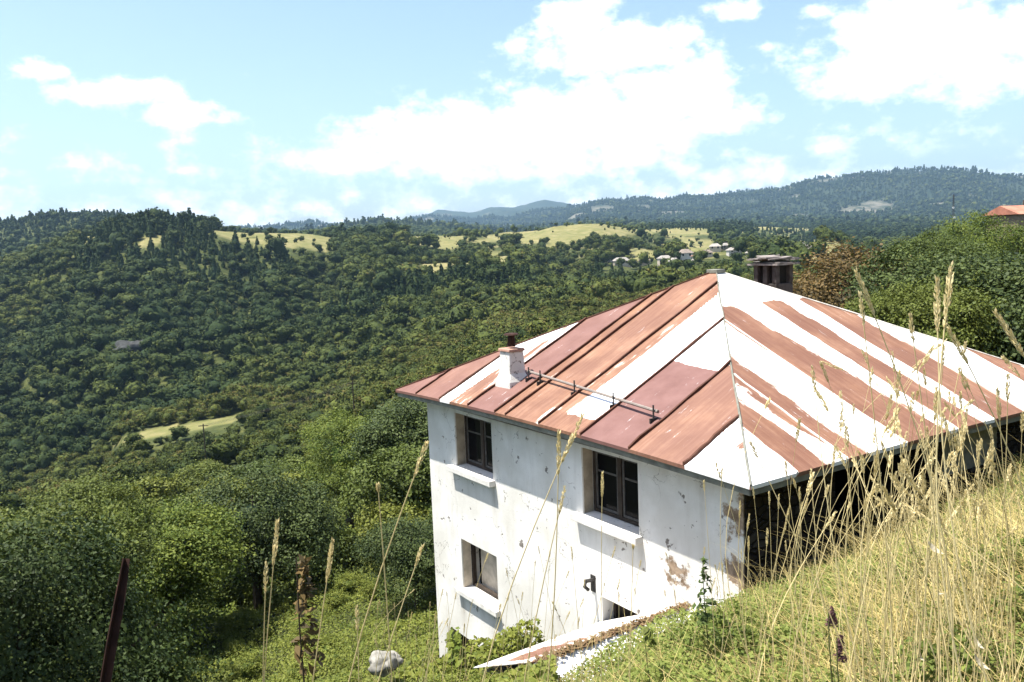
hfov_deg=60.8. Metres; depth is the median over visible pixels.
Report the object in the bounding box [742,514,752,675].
grass stalk
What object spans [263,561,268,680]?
grass stalk
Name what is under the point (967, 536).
grass stalk
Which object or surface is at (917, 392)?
grass stalk
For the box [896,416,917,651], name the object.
grass stalk
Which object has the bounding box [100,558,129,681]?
fence post
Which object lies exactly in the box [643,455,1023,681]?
tangled grass
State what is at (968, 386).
grass stalk
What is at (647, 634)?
wild plant
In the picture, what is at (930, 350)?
grass stalk
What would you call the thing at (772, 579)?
grass stalk
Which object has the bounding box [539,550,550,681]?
grass stalk
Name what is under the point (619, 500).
window
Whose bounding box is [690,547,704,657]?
grass stalk
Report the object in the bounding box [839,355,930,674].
grass stalk
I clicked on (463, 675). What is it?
shrub
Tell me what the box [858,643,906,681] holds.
leafy weed
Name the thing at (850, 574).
grass stalk
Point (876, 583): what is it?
grass stalk
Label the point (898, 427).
grass stalk
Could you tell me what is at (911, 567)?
grass stalk
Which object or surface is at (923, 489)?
grass stalk
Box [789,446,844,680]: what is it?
grass stalk
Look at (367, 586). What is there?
shrub
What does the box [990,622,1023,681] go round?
leafy weed
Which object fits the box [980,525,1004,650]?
grass stalk
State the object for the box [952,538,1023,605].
leafy weed
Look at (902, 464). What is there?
grass stalk
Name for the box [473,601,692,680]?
lean to shed
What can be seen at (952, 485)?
grass stalk
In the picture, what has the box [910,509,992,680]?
grass stalk
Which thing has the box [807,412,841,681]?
grass stalk
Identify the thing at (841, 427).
grass stalk
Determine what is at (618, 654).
grass stalk
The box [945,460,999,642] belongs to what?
grass stalk
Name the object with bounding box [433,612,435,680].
grass stalk
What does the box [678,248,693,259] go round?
village house
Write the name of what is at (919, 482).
grass stalk
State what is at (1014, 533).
leafy weed
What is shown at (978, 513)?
grass stalk
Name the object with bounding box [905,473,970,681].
grass stalk
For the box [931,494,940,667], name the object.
grass stalk
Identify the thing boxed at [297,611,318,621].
shrub
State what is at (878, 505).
grass stalk
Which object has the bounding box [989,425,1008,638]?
grass stalk
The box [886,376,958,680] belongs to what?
grass stalk
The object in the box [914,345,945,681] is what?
grass stalk
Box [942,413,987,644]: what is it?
grass stalk
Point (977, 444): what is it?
grass stalk
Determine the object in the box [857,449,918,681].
grass stalk
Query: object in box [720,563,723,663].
grass stalk
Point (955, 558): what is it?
grass stalk
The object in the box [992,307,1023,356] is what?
grass stalk
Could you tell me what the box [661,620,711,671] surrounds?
leafy weed
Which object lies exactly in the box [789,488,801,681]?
grass stalk
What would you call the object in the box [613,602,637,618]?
window
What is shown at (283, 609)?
shrub
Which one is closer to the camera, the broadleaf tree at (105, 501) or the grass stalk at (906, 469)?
the grass stalk at (906, 469)
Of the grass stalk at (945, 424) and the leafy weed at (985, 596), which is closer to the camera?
the grass stalk at (945, 424)
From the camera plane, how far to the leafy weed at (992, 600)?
4.93 m
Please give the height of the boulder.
0.390 m
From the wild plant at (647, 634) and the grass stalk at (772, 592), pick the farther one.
the wild plant at (647, 634)
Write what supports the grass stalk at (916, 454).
on the terrain at (566, 235)
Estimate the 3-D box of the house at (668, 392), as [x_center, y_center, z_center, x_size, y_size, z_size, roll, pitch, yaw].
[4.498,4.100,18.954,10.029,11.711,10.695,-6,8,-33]
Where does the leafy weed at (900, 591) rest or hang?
on the terrain at (566, 235)
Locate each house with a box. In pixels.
[396,254,1023,656]
[612,256,629,266]
[656,254,669,265]
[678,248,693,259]
[703,248,712,257]
[709,242,720,251]
[721,242,728,249]
[726,247,741,255]
[982,200,1023,238]
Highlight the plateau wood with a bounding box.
[0,207,983,257]
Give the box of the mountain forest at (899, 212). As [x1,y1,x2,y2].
[238,164,1023,232]
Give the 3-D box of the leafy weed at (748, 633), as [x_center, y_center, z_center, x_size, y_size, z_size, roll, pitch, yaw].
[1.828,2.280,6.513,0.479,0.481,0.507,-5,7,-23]
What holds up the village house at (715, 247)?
on the terrain at (566, 235)
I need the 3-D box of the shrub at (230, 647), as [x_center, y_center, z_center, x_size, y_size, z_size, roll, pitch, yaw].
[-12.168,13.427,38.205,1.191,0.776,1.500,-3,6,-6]
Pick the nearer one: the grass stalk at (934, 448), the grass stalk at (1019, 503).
the grass stalk at (934, 448)
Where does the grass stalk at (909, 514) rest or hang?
on the terrain at (566, 235)
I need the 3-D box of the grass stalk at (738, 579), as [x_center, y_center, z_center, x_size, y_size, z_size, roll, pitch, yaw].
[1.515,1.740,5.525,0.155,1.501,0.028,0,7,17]
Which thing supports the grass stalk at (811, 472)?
on the terrain at (566, 235)
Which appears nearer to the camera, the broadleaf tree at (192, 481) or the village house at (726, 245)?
the broadleaf tree at (192, 481)
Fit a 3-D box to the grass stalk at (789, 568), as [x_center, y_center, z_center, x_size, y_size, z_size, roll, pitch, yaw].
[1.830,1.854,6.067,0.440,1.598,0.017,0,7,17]
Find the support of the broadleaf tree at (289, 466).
on the terrain at (566, 235)
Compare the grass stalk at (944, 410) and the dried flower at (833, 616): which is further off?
the grass stalk at (944, 410)
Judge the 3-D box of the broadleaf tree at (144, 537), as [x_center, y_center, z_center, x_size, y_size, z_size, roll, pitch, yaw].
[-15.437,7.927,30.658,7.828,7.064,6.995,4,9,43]
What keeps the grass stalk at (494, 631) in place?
on the terrain at (566, 235)
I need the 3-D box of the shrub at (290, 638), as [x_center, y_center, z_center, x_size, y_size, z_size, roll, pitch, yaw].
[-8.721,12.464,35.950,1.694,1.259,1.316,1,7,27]
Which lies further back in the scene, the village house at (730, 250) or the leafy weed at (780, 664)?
the village house at (730, 250)
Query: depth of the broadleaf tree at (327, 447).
135.94 m
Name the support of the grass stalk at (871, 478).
on the terrain at (566, 235)
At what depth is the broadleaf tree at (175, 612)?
57.25 m
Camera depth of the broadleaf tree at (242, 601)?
51.25 m
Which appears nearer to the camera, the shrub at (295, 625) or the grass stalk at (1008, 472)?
the grass stalk at (1008, 472)
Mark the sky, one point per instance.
(240, 112)
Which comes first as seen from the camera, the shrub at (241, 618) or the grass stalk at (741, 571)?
the grass stalk at (741, 571)
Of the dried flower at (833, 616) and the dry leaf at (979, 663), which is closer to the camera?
the dry leaf at (979, 663)
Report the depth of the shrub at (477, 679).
12.06 m
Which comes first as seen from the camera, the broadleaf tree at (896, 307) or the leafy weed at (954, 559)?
the leafy weed at (954, 559)
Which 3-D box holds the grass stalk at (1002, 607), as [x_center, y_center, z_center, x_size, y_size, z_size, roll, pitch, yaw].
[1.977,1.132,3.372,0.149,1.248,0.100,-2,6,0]
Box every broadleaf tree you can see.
[0,468,173,656]
[0,508,47,525]
[48,495,258,652]
[56,633,119,680]
[62,496,102,517]
[92,493,119,507]
[92,498,161,520]
[110,568,214,625]
[121,474,184,505]
[145,598,190,626]
[157,492,201,514]
[169,459,220,483]
[169,466,200,497]
[181,459,233,500]
[184,484,201,496]
[186,552,252,613]
[186,562,251,621]
[189,473,249,516]
[193,456,353,610]
[229,458,277,489]
[232,534,327,609]
[234,473,285,501]
[256,453,300,471]
[265,462,297,484]
[275,467,310,498]
[283,453,334,472]
[291,404,392,536]
[291,518,359,591]
[292,463,313,472]
[300,480,343,509]
[305,468,335,495]
[312,543,372,593]
[317,508,345,526]
[319,438,335,452]
[333,436,431,532]
[340,497,376,550]
[345,394,428,489]
[349,495,430,574]
[427,504,432,521]
[793,236,910,310]
[826,270,1015,358]
[835,230,1022,361]
[836,252,988,281]
[884,227,1006,276]
[911,248,1023,364]
[928,207,1023,279]
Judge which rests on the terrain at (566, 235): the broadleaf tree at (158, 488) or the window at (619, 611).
the broadleaf tree at (158, 488)
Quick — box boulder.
[368,650,403,676]
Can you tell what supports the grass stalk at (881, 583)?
on the terrain at (566, 235)
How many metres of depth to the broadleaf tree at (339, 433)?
67.27 m
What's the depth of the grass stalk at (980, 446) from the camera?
3.65 m
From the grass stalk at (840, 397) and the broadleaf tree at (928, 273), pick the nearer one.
the grass stalk at (840, 397)
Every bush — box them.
[0,492,233,681]
[346,510,435,611]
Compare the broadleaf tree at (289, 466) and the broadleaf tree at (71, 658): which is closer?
the broadleaf tree at (71, 658)
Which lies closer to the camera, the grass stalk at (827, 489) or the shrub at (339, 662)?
the grass stalk at (827, 489)
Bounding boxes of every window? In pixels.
[447,413,495,487]
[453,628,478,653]
[454,539,500,617]
[570,448,642,545]
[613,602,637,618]
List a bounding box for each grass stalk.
[263,518,278,681]
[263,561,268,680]
[312,539,333,681]
[348,440,429,681]
[355,605,359,681]
[376,482,392,681]
[378,543,424,681]
[379,599,389,675]
[394,602,399,681]
[424,618,448,680]
[425,589,442,681]
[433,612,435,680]
[442,594,455,680]
[443,592,449,676]
[460,623,464,676]
[465,553,488,681]
[482,412,584,681]
[484,604,500,681]
[499,598,508,680]
[506,568,524,675]
[524,486,566,681]
[529,560,535,658]
[538,546,557,681]
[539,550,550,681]
[541,611,569,680]
[543,571,568,670]
[547,429,560,681]
[549,599,583,681]
[552,601,571,664]
[571,547,583,681]
[571,616,579,680]
[580,546,615,681]
[581,579,584,681]
[601,470,603,681]
[605,579,619,681]
[615,589,636,678]
[618,591,619,674]
[629,543,634,681]
[629,560,640,641]
[665,552,678,623]
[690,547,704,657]
[703,479,716,681]
[715,461,774,680]
[718,615,734,674]
[720,467,740,679]
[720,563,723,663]
[725,397,770,680]
[738,501,752,679]
[740,549,741,611]
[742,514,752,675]
[742,541,749,661]
[747,536,757,673]
[749,441,857,681]
[752,472,814,681]
[752,487,760,644]
[755,508,788,663]
[757,529,768,681]
[758,511,836,681]
[759,498,807,667]
[765,522,786,666]
[768,491,773,678]
[771,494,779,666]
[784,461,841,680]
[784,540,796,665]
[786,484,878,681]
[786,502,802,666]
[789,418,819,681]
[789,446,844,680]
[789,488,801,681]
[790,483,812,681]
[792,478,836,681]
[795,339,946,680]
[801,417,846,678]
[803,406,901,681]
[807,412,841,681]
[810,365,862,681]
[810,467,852,680]
[811,421,896,681]
[813,386,903,681]
[815,484,852,681]
[819,361,868,681]
[821,361,989,639]
[830,448,866,681]
[834,443,907,681]
[835,501,877,671]
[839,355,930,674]
[839,390,870,680]
[839,507,896,678]
[843,496,892,674]
[844,424,854,677]
[845,366,873,681]
[846,360,920,680]
[847,452,892,681]
[849,449,878,676]
[849,472,881,681]
[851,456,945,681]
[852,403,862,679]
[854,267,954,681]
[855,505,917,666]
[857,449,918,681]
[858,290,894,681]
[860,420,898,681]
[860,458,872,678]
[861,349,936,649]
[862,344,934,680]
[862,517,910,656]
[863,443,919,675]
[863,456,935,681]
[863,490,932,681]
[864,502,891,681]
[865,394,892,681]
[869,476,990,681]
[873,432,926,638]
[873,495,941,638]
[875,493,906,681]
[877,496,923,628]
[879,460,904,681]
[879,475,909,679]
[881,399,973,681]
[881,431,907,646]
[881,442,919,678]
[881,459,906,677]
[881,503,895,660]
[882,486,949,681]
[883,420,923,631]
[884,512,895,681]
[885,446,959,679]
[885,489,901,680]
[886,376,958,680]
[886,391,914,681]
[886,447,935,679]
[887,472,897,641]
[888,472,981,681]
[889,369,900,668]
[889,476,1004,681]
[891,350,909,681]
[891,407,947,674]
[891,506,902,655]
[893,407,950,680]
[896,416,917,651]
[898,463,916,676]
[898,485,916,681]
[899,455,938,681]
[899,488,929,670]
[900,501,1023,589]
[901,435,929,680]
[901,475,921,680]
[901,479,925,681]
[902,415,944,681]
[904,411,957,641]
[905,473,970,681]
[905,508,940,681]
[906,508,948,681]
[907,390,918,622]
[907,474,922,681]
[908,311,939,681]
[908,491,935,646]
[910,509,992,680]
[911,494,995,668]
[912,502,984,674]
[913,493,973,681]
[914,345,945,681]
[916,506,959,681]
[918,483,974,630]
[919,430,945,661]
[919,467,933,681]
[920,486,943,681]
[923,367,947,588]
[923,385,937,681]
[924,451,953,681]
[925,391,962,673]
[925,466,957,671]
[926,426,957,629]
[927,443,962,618]
[927,465,988,666]
[928,501,973,649]
[931,475,934,632]
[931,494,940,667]
[933,276,987,681]
[933,340,967,680]
[933,456,991,643]
[934,492,970,668]
[935,464,1005,681]
[936,261,962,681]
[936,426,966,681]
[937,518,949,625]
[939,515,981,677]
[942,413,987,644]
[942,479,994,650]
[944,402,1010,641]
[944,420,975,681]
[944,489,966,655]
[944,526,1018,675]
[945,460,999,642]
[946,324,1023,494]
[946,424,963,651]
[947,426,977,639]
[947,442,993,680]
[947,474,1018,681]
[948,391,999,653]
[951,452,955,670]
[951,495,990,616]
[952,395,975,681]
[953,426,997,674]
[953,436,965,681]
[957,463,1011,679]
[957,473,1023,551]
[958,366,994,681]
[960,488,1016,652]
[961,408,973,625]
[961,412,985,670]
[962,374,1013,681]
[964,441,979,646]
[965,466,991,627]
[970,438,1003,675]
[971,499,982,677]
[972,498,979,681]
[974,470,1011,630]
[975,472,1016,681]
[976,507,993,681]
[977,459,982,626]
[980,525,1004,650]
[981,373,1010,681]
[982,502,986,681]
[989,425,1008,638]
[990,440,1008,681]
[990,458,1015,681]
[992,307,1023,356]
[995,386,1013,681]
[1001,355,1023,380]
[1001,411,1023,681]
[1001,527,1023,681]
[1007,468,1023,533]
[1017,497,1023,530]
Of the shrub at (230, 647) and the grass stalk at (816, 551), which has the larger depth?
the shrub at (230, 647)
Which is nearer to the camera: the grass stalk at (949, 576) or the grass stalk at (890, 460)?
the grass stalk at (890, 460)
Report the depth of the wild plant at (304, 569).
2.92 m
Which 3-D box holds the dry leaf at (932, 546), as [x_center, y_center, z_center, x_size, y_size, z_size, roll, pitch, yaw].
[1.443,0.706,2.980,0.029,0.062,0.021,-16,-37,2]
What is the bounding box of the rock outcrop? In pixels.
[112,340,148,352]
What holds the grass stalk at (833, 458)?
on the terrain at (566, 235)
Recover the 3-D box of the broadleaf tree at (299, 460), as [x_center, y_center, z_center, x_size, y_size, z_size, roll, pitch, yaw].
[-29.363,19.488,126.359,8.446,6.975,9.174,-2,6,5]
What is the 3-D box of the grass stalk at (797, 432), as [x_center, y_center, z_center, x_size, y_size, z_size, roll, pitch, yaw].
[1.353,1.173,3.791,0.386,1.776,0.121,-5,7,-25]
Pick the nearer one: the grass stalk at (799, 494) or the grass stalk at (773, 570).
the grass stalk at (799, 494)
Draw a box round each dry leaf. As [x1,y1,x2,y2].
[928,541,942,553]
[973,636,983,648]
[974,654,989,669]
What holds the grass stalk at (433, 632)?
on the terrain at (566, 235)
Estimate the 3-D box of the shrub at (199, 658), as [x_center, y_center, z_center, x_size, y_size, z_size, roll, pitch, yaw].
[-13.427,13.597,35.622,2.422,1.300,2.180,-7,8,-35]
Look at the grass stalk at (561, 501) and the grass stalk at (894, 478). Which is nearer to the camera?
the grass stalk at (561, 501)
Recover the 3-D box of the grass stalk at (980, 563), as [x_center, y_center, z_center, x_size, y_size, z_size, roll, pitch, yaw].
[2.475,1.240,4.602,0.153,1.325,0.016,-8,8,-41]
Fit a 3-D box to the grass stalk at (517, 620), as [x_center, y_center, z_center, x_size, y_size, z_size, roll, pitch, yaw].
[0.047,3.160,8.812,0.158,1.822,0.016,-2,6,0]
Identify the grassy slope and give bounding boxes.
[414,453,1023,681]
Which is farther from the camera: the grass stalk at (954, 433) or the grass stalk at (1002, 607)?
the grass stalk at (954, 433)
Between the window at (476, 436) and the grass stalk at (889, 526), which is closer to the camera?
the grass stalk at (889, 526)
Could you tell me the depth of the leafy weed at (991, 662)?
4.05 m
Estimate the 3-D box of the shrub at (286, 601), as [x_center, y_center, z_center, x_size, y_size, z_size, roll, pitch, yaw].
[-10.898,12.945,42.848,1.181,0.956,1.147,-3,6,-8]
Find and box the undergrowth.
[140,600,463,680]
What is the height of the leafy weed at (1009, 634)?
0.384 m
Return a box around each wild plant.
[289,554,324,681]
[639,626,657,680]
[692,556,717,666]
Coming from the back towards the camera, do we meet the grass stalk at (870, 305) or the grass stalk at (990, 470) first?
the grass stalk at (990, 470)
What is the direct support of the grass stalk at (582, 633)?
on the terrain at (566, 235)
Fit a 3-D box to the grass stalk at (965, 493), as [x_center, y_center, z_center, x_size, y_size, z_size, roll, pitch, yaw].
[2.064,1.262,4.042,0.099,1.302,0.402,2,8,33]
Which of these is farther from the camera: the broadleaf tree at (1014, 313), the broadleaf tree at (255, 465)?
the broadleaf tree at (255, 465)
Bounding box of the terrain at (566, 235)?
[0,169,1023,681]
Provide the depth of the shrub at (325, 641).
34.12 m
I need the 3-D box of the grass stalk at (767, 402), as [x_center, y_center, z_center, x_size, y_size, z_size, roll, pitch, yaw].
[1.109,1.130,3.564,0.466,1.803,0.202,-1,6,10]
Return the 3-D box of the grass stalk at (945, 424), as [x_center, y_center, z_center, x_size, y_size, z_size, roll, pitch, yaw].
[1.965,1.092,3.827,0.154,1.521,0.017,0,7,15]
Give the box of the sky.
[0,0,1023,226]
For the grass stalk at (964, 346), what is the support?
on the terrain at (566, 235)
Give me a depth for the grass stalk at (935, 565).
3.97 m
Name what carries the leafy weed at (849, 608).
on the terrain at (566, 235)
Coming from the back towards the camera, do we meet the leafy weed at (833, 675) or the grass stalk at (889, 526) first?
the grass stalk at (889, 526)
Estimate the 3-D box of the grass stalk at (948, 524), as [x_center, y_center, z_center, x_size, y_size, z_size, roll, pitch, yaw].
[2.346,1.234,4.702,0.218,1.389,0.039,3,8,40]
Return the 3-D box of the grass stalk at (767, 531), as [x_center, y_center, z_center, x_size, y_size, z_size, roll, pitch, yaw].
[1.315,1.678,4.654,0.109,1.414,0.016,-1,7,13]
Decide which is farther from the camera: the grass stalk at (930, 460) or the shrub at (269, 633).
the shrub at (269, 633)
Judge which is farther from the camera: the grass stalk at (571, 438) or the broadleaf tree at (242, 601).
the broadleaf tree at (242, 601)
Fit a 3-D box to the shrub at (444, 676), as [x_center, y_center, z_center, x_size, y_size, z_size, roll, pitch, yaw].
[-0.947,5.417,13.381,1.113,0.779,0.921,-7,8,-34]
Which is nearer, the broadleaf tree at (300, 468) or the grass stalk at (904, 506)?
the grass stalk at (904, 506)
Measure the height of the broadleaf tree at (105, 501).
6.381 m
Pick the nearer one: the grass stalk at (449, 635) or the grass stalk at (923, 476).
the grass stalk at (923, 476)
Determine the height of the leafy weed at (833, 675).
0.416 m
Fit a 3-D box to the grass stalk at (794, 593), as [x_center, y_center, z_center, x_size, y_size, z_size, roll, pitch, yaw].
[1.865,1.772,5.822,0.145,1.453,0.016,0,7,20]
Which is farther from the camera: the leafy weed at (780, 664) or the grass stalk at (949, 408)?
the leafy weed at (780, 664)
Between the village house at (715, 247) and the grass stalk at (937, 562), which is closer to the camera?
the grass stalk at (937, 562)
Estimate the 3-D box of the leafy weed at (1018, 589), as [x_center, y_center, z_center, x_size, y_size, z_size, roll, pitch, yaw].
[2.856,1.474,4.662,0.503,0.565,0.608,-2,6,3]
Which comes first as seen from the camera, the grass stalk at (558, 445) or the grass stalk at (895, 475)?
the grass stalk at (558, 445)
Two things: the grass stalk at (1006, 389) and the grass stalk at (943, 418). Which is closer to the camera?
the grass stalk at (1006, 389)
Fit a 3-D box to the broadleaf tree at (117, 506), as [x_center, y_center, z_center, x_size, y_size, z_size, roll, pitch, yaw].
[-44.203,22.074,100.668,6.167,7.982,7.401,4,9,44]
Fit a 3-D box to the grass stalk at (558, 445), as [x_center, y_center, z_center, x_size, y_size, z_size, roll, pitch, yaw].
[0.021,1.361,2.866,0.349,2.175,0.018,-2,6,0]
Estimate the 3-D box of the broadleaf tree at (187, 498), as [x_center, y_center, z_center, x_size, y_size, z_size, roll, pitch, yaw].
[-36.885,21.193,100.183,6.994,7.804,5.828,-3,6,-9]
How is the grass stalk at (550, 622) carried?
on the terrain at (566, 235)
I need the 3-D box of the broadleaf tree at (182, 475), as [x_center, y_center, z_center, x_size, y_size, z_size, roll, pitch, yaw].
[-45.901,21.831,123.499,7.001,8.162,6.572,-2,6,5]
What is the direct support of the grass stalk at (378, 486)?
on the terrain at (566, 235)
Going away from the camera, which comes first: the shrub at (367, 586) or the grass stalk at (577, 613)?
the grass stalk at (577, 613)
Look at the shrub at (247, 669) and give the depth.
33.28 m
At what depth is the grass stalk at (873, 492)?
3.37 m
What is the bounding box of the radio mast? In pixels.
[952,194,955,222]
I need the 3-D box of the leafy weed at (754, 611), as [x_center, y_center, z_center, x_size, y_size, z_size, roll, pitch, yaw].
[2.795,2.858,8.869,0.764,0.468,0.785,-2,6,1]
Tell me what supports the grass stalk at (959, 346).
on the terrain at (566, 235)
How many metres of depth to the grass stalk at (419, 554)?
2.88 m
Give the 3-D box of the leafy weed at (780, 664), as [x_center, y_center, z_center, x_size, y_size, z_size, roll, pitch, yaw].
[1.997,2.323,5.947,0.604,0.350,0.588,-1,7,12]
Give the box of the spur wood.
[0,260,878,516]
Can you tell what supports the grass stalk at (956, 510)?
on the terrain at (566, 235)
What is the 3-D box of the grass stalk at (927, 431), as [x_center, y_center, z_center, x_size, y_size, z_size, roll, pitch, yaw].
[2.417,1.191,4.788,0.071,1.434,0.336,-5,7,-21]
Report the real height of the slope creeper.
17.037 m
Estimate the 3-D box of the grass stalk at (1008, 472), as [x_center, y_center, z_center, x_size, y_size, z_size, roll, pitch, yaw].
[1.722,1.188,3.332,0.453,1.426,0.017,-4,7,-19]
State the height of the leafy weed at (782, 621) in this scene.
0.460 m
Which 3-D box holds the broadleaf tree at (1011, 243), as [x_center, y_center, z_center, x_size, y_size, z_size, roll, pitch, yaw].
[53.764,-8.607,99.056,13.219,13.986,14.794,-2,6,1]
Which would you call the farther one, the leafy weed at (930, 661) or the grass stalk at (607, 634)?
the grass stalk at (607, 634)
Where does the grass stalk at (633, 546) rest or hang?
on the terrain at (566, 235)
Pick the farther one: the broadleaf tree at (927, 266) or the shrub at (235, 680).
the broadleaf tree at (927, 266)
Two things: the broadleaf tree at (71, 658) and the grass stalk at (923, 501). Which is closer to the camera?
the grass stalk at (923, 501)
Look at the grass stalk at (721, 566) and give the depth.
5.71 m
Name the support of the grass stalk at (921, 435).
on the terrain at (566, 235)
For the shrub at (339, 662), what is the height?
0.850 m
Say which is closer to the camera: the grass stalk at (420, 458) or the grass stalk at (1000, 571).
the grass stalk at (420, 458)
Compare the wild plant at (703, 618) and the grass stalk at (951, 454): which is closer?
the grass stalk at (951, 454)
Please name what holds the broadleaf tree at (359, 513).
on the terrain at (566, 235)
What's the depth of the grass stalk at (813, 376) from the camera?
3.08 m
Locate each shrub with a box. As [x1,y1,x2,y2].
[171,654,207,681]
[208,603,266,640]
[220,637,248,656]
[223,651,268,681]
[225,656,260,681]
[234,677,267,681]
[235,639,260,657]
[250,627,275,641]
[260,586,300,613]
[274,603,305,615]
[279,593,296,610]
[283,659,322,681]
[284,628,311,655]
[287,619,319,636]
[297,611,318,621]
[301,633,348,663]
[317,589,353,616]
[324,648,352,674]
[326,569,365,595]
[328,667,365,681]
[335,573,361,600]
[342,641,384,671]
[353,633,369,648]
[354,578,387,598]
[420,674,455,681]
[423,666,468,681]
[427,662,475,681]
[468,667,507,681]
[468,669,499,681]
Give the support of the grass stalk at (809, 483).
on the terrain at (566, 235)
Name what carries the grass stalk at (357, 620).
on the terrain at (566, 235)
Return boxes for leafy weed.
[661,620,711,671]
[664,651,688,674]
[667,628,717,679]
[690,601,761,667]
[709,600,761,643]
[723,621,799,670]
[729,612,788,679]
[751,597,814,625]
[755,606,804,629]
[767,609,800,628]
[768,652,827,674]
[770,588,805,611]
[821,669,864,681]
[834,599,864,624]
[835,630,921,679]
[855,669,877,681]
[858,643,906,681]
[862,562,894,594]
[863,558,919,605]
[864,648,933,681]
[873,547,904,569]
[880,581,943,608]
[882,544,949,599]
[887,596,998,662]
[897,622,1004,681]
[903,530,957,566]
[906,585,958,615]
[922,611,961,641]
[928,627,1021,681]
[929,547,1023,605]
[937,543,974,578]
[944,613,1023,666]
[945,531,983,554]
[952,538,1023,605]
[968,574,1007,619]
[971,518,1005,545]
[973,575,1023,638]
[973,587,1023,640]
[984,535,1023,565]
[988,527,1023,552]
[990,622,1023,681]
[997,528,1021,550]
[998,531,1023,576]
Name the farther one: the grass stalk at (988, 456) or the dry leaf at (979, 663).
the grass stalk at (988, 456)
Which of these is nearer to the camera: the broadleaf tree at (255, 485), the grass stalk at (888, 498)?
the grass stalk at (888, 498)
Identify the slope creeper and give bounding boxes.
[156,567,559,681]
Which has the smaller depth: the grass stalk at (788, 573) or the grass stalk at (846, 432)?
the grass stalk at (846, 432)
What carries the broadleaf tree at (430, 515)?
on the terrain at (566, 235)
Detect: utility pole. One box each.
[202,424,207,458]
[347,381,356,409]
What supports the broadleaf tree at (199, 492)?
on the terrain at (566, 235)
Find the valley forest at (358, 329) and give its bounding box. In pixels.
[0,207,985,474]
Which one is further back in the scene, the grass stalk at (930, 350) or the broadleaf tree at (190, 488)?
the broadleaf tree at (190, 488)
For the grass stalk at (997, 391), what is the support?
on the terrain at (566, 235)
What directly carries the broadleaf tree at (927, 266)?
on the terrain at (566, 235)
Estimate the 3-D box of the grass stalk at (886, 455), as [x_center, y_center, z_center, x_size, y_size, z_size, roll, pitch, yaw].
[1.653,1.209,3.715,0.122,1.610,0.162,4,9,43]
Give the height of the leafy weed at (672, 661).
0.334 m
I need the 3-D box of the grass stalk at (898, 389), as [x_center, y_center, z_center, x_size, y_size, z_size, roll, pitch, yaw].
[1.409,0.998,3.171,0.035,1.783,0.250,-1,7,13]
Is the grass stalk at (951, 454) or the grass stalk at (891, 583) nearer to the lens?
the grass stalk at (951, 454)
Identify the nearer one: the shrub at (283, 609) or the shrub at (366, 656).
the shrub at (366, 656)
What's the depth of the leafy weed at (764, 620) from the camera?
8.39 m
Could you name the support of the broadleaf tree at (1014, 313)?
on the terrain at (566, 235)
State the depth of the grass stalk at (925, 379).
4.28 m
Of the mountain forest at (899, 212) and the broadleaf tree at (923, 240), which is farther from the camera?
the mountain forest at (899, 212)
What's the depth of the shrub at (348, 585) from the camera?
42.11 m
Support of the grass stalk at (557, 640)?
on the terrain at (566, 235)
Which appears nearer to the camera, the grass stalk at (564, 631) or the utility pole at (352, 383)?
the grass stalk at (564, 631)
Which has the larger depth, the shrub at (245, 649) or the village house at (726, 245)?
the village house at (726, 245)
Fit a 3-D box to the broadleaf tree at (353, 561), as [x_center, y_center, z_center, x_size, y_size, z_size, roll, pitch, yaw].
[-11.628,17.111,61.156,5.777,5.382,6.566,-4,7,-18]
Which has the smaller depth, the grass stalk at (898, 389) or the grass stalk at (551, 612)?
the grass stalk at (898, 389)
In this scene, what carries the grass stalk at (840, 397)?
on the terrain at (566, 235)
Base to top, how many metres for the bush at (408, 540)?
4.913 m
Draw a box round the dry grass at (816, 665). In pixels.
[340,439,1023,681]
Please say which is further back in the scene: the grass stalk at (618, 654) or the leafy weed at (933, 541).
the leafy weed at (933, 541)
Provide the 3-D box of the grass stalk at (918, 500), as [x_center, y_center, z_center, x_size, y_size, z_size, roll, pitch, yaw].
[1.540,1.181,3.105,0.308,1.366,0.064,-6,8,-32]
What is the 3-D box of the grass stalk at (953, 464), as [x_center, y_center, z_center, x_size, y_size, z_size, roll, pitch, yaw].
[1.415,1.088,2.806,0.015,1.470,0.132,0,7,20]
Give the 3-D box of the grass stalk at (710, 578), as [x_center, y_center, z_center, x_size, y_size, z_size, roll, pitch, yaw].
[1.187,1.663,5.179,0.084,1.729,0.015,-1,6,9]
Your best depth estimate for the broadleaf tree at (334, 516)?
81.97 m
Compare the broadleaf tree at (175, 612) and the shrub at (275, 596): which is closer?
the shrub at (275, 596)
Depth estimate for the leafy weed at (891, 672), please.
4.21 m
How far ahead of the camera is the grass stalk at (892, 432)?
2.86 m
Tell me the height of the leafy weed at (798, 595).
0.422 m
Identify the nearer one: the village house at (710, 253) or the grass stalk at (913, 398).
the grass stalk at (913, 398)
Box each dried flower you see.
[825,606,838,681]
[833,634,846,681]
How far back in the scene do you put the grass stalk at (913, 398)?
3.11 m
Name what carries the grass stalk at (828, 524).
on the terrain at (566, 235)
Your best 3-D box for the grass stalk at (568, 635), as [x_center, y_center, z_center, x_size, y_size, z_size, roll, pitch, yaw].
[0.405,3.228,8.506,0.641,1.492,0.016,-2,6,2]

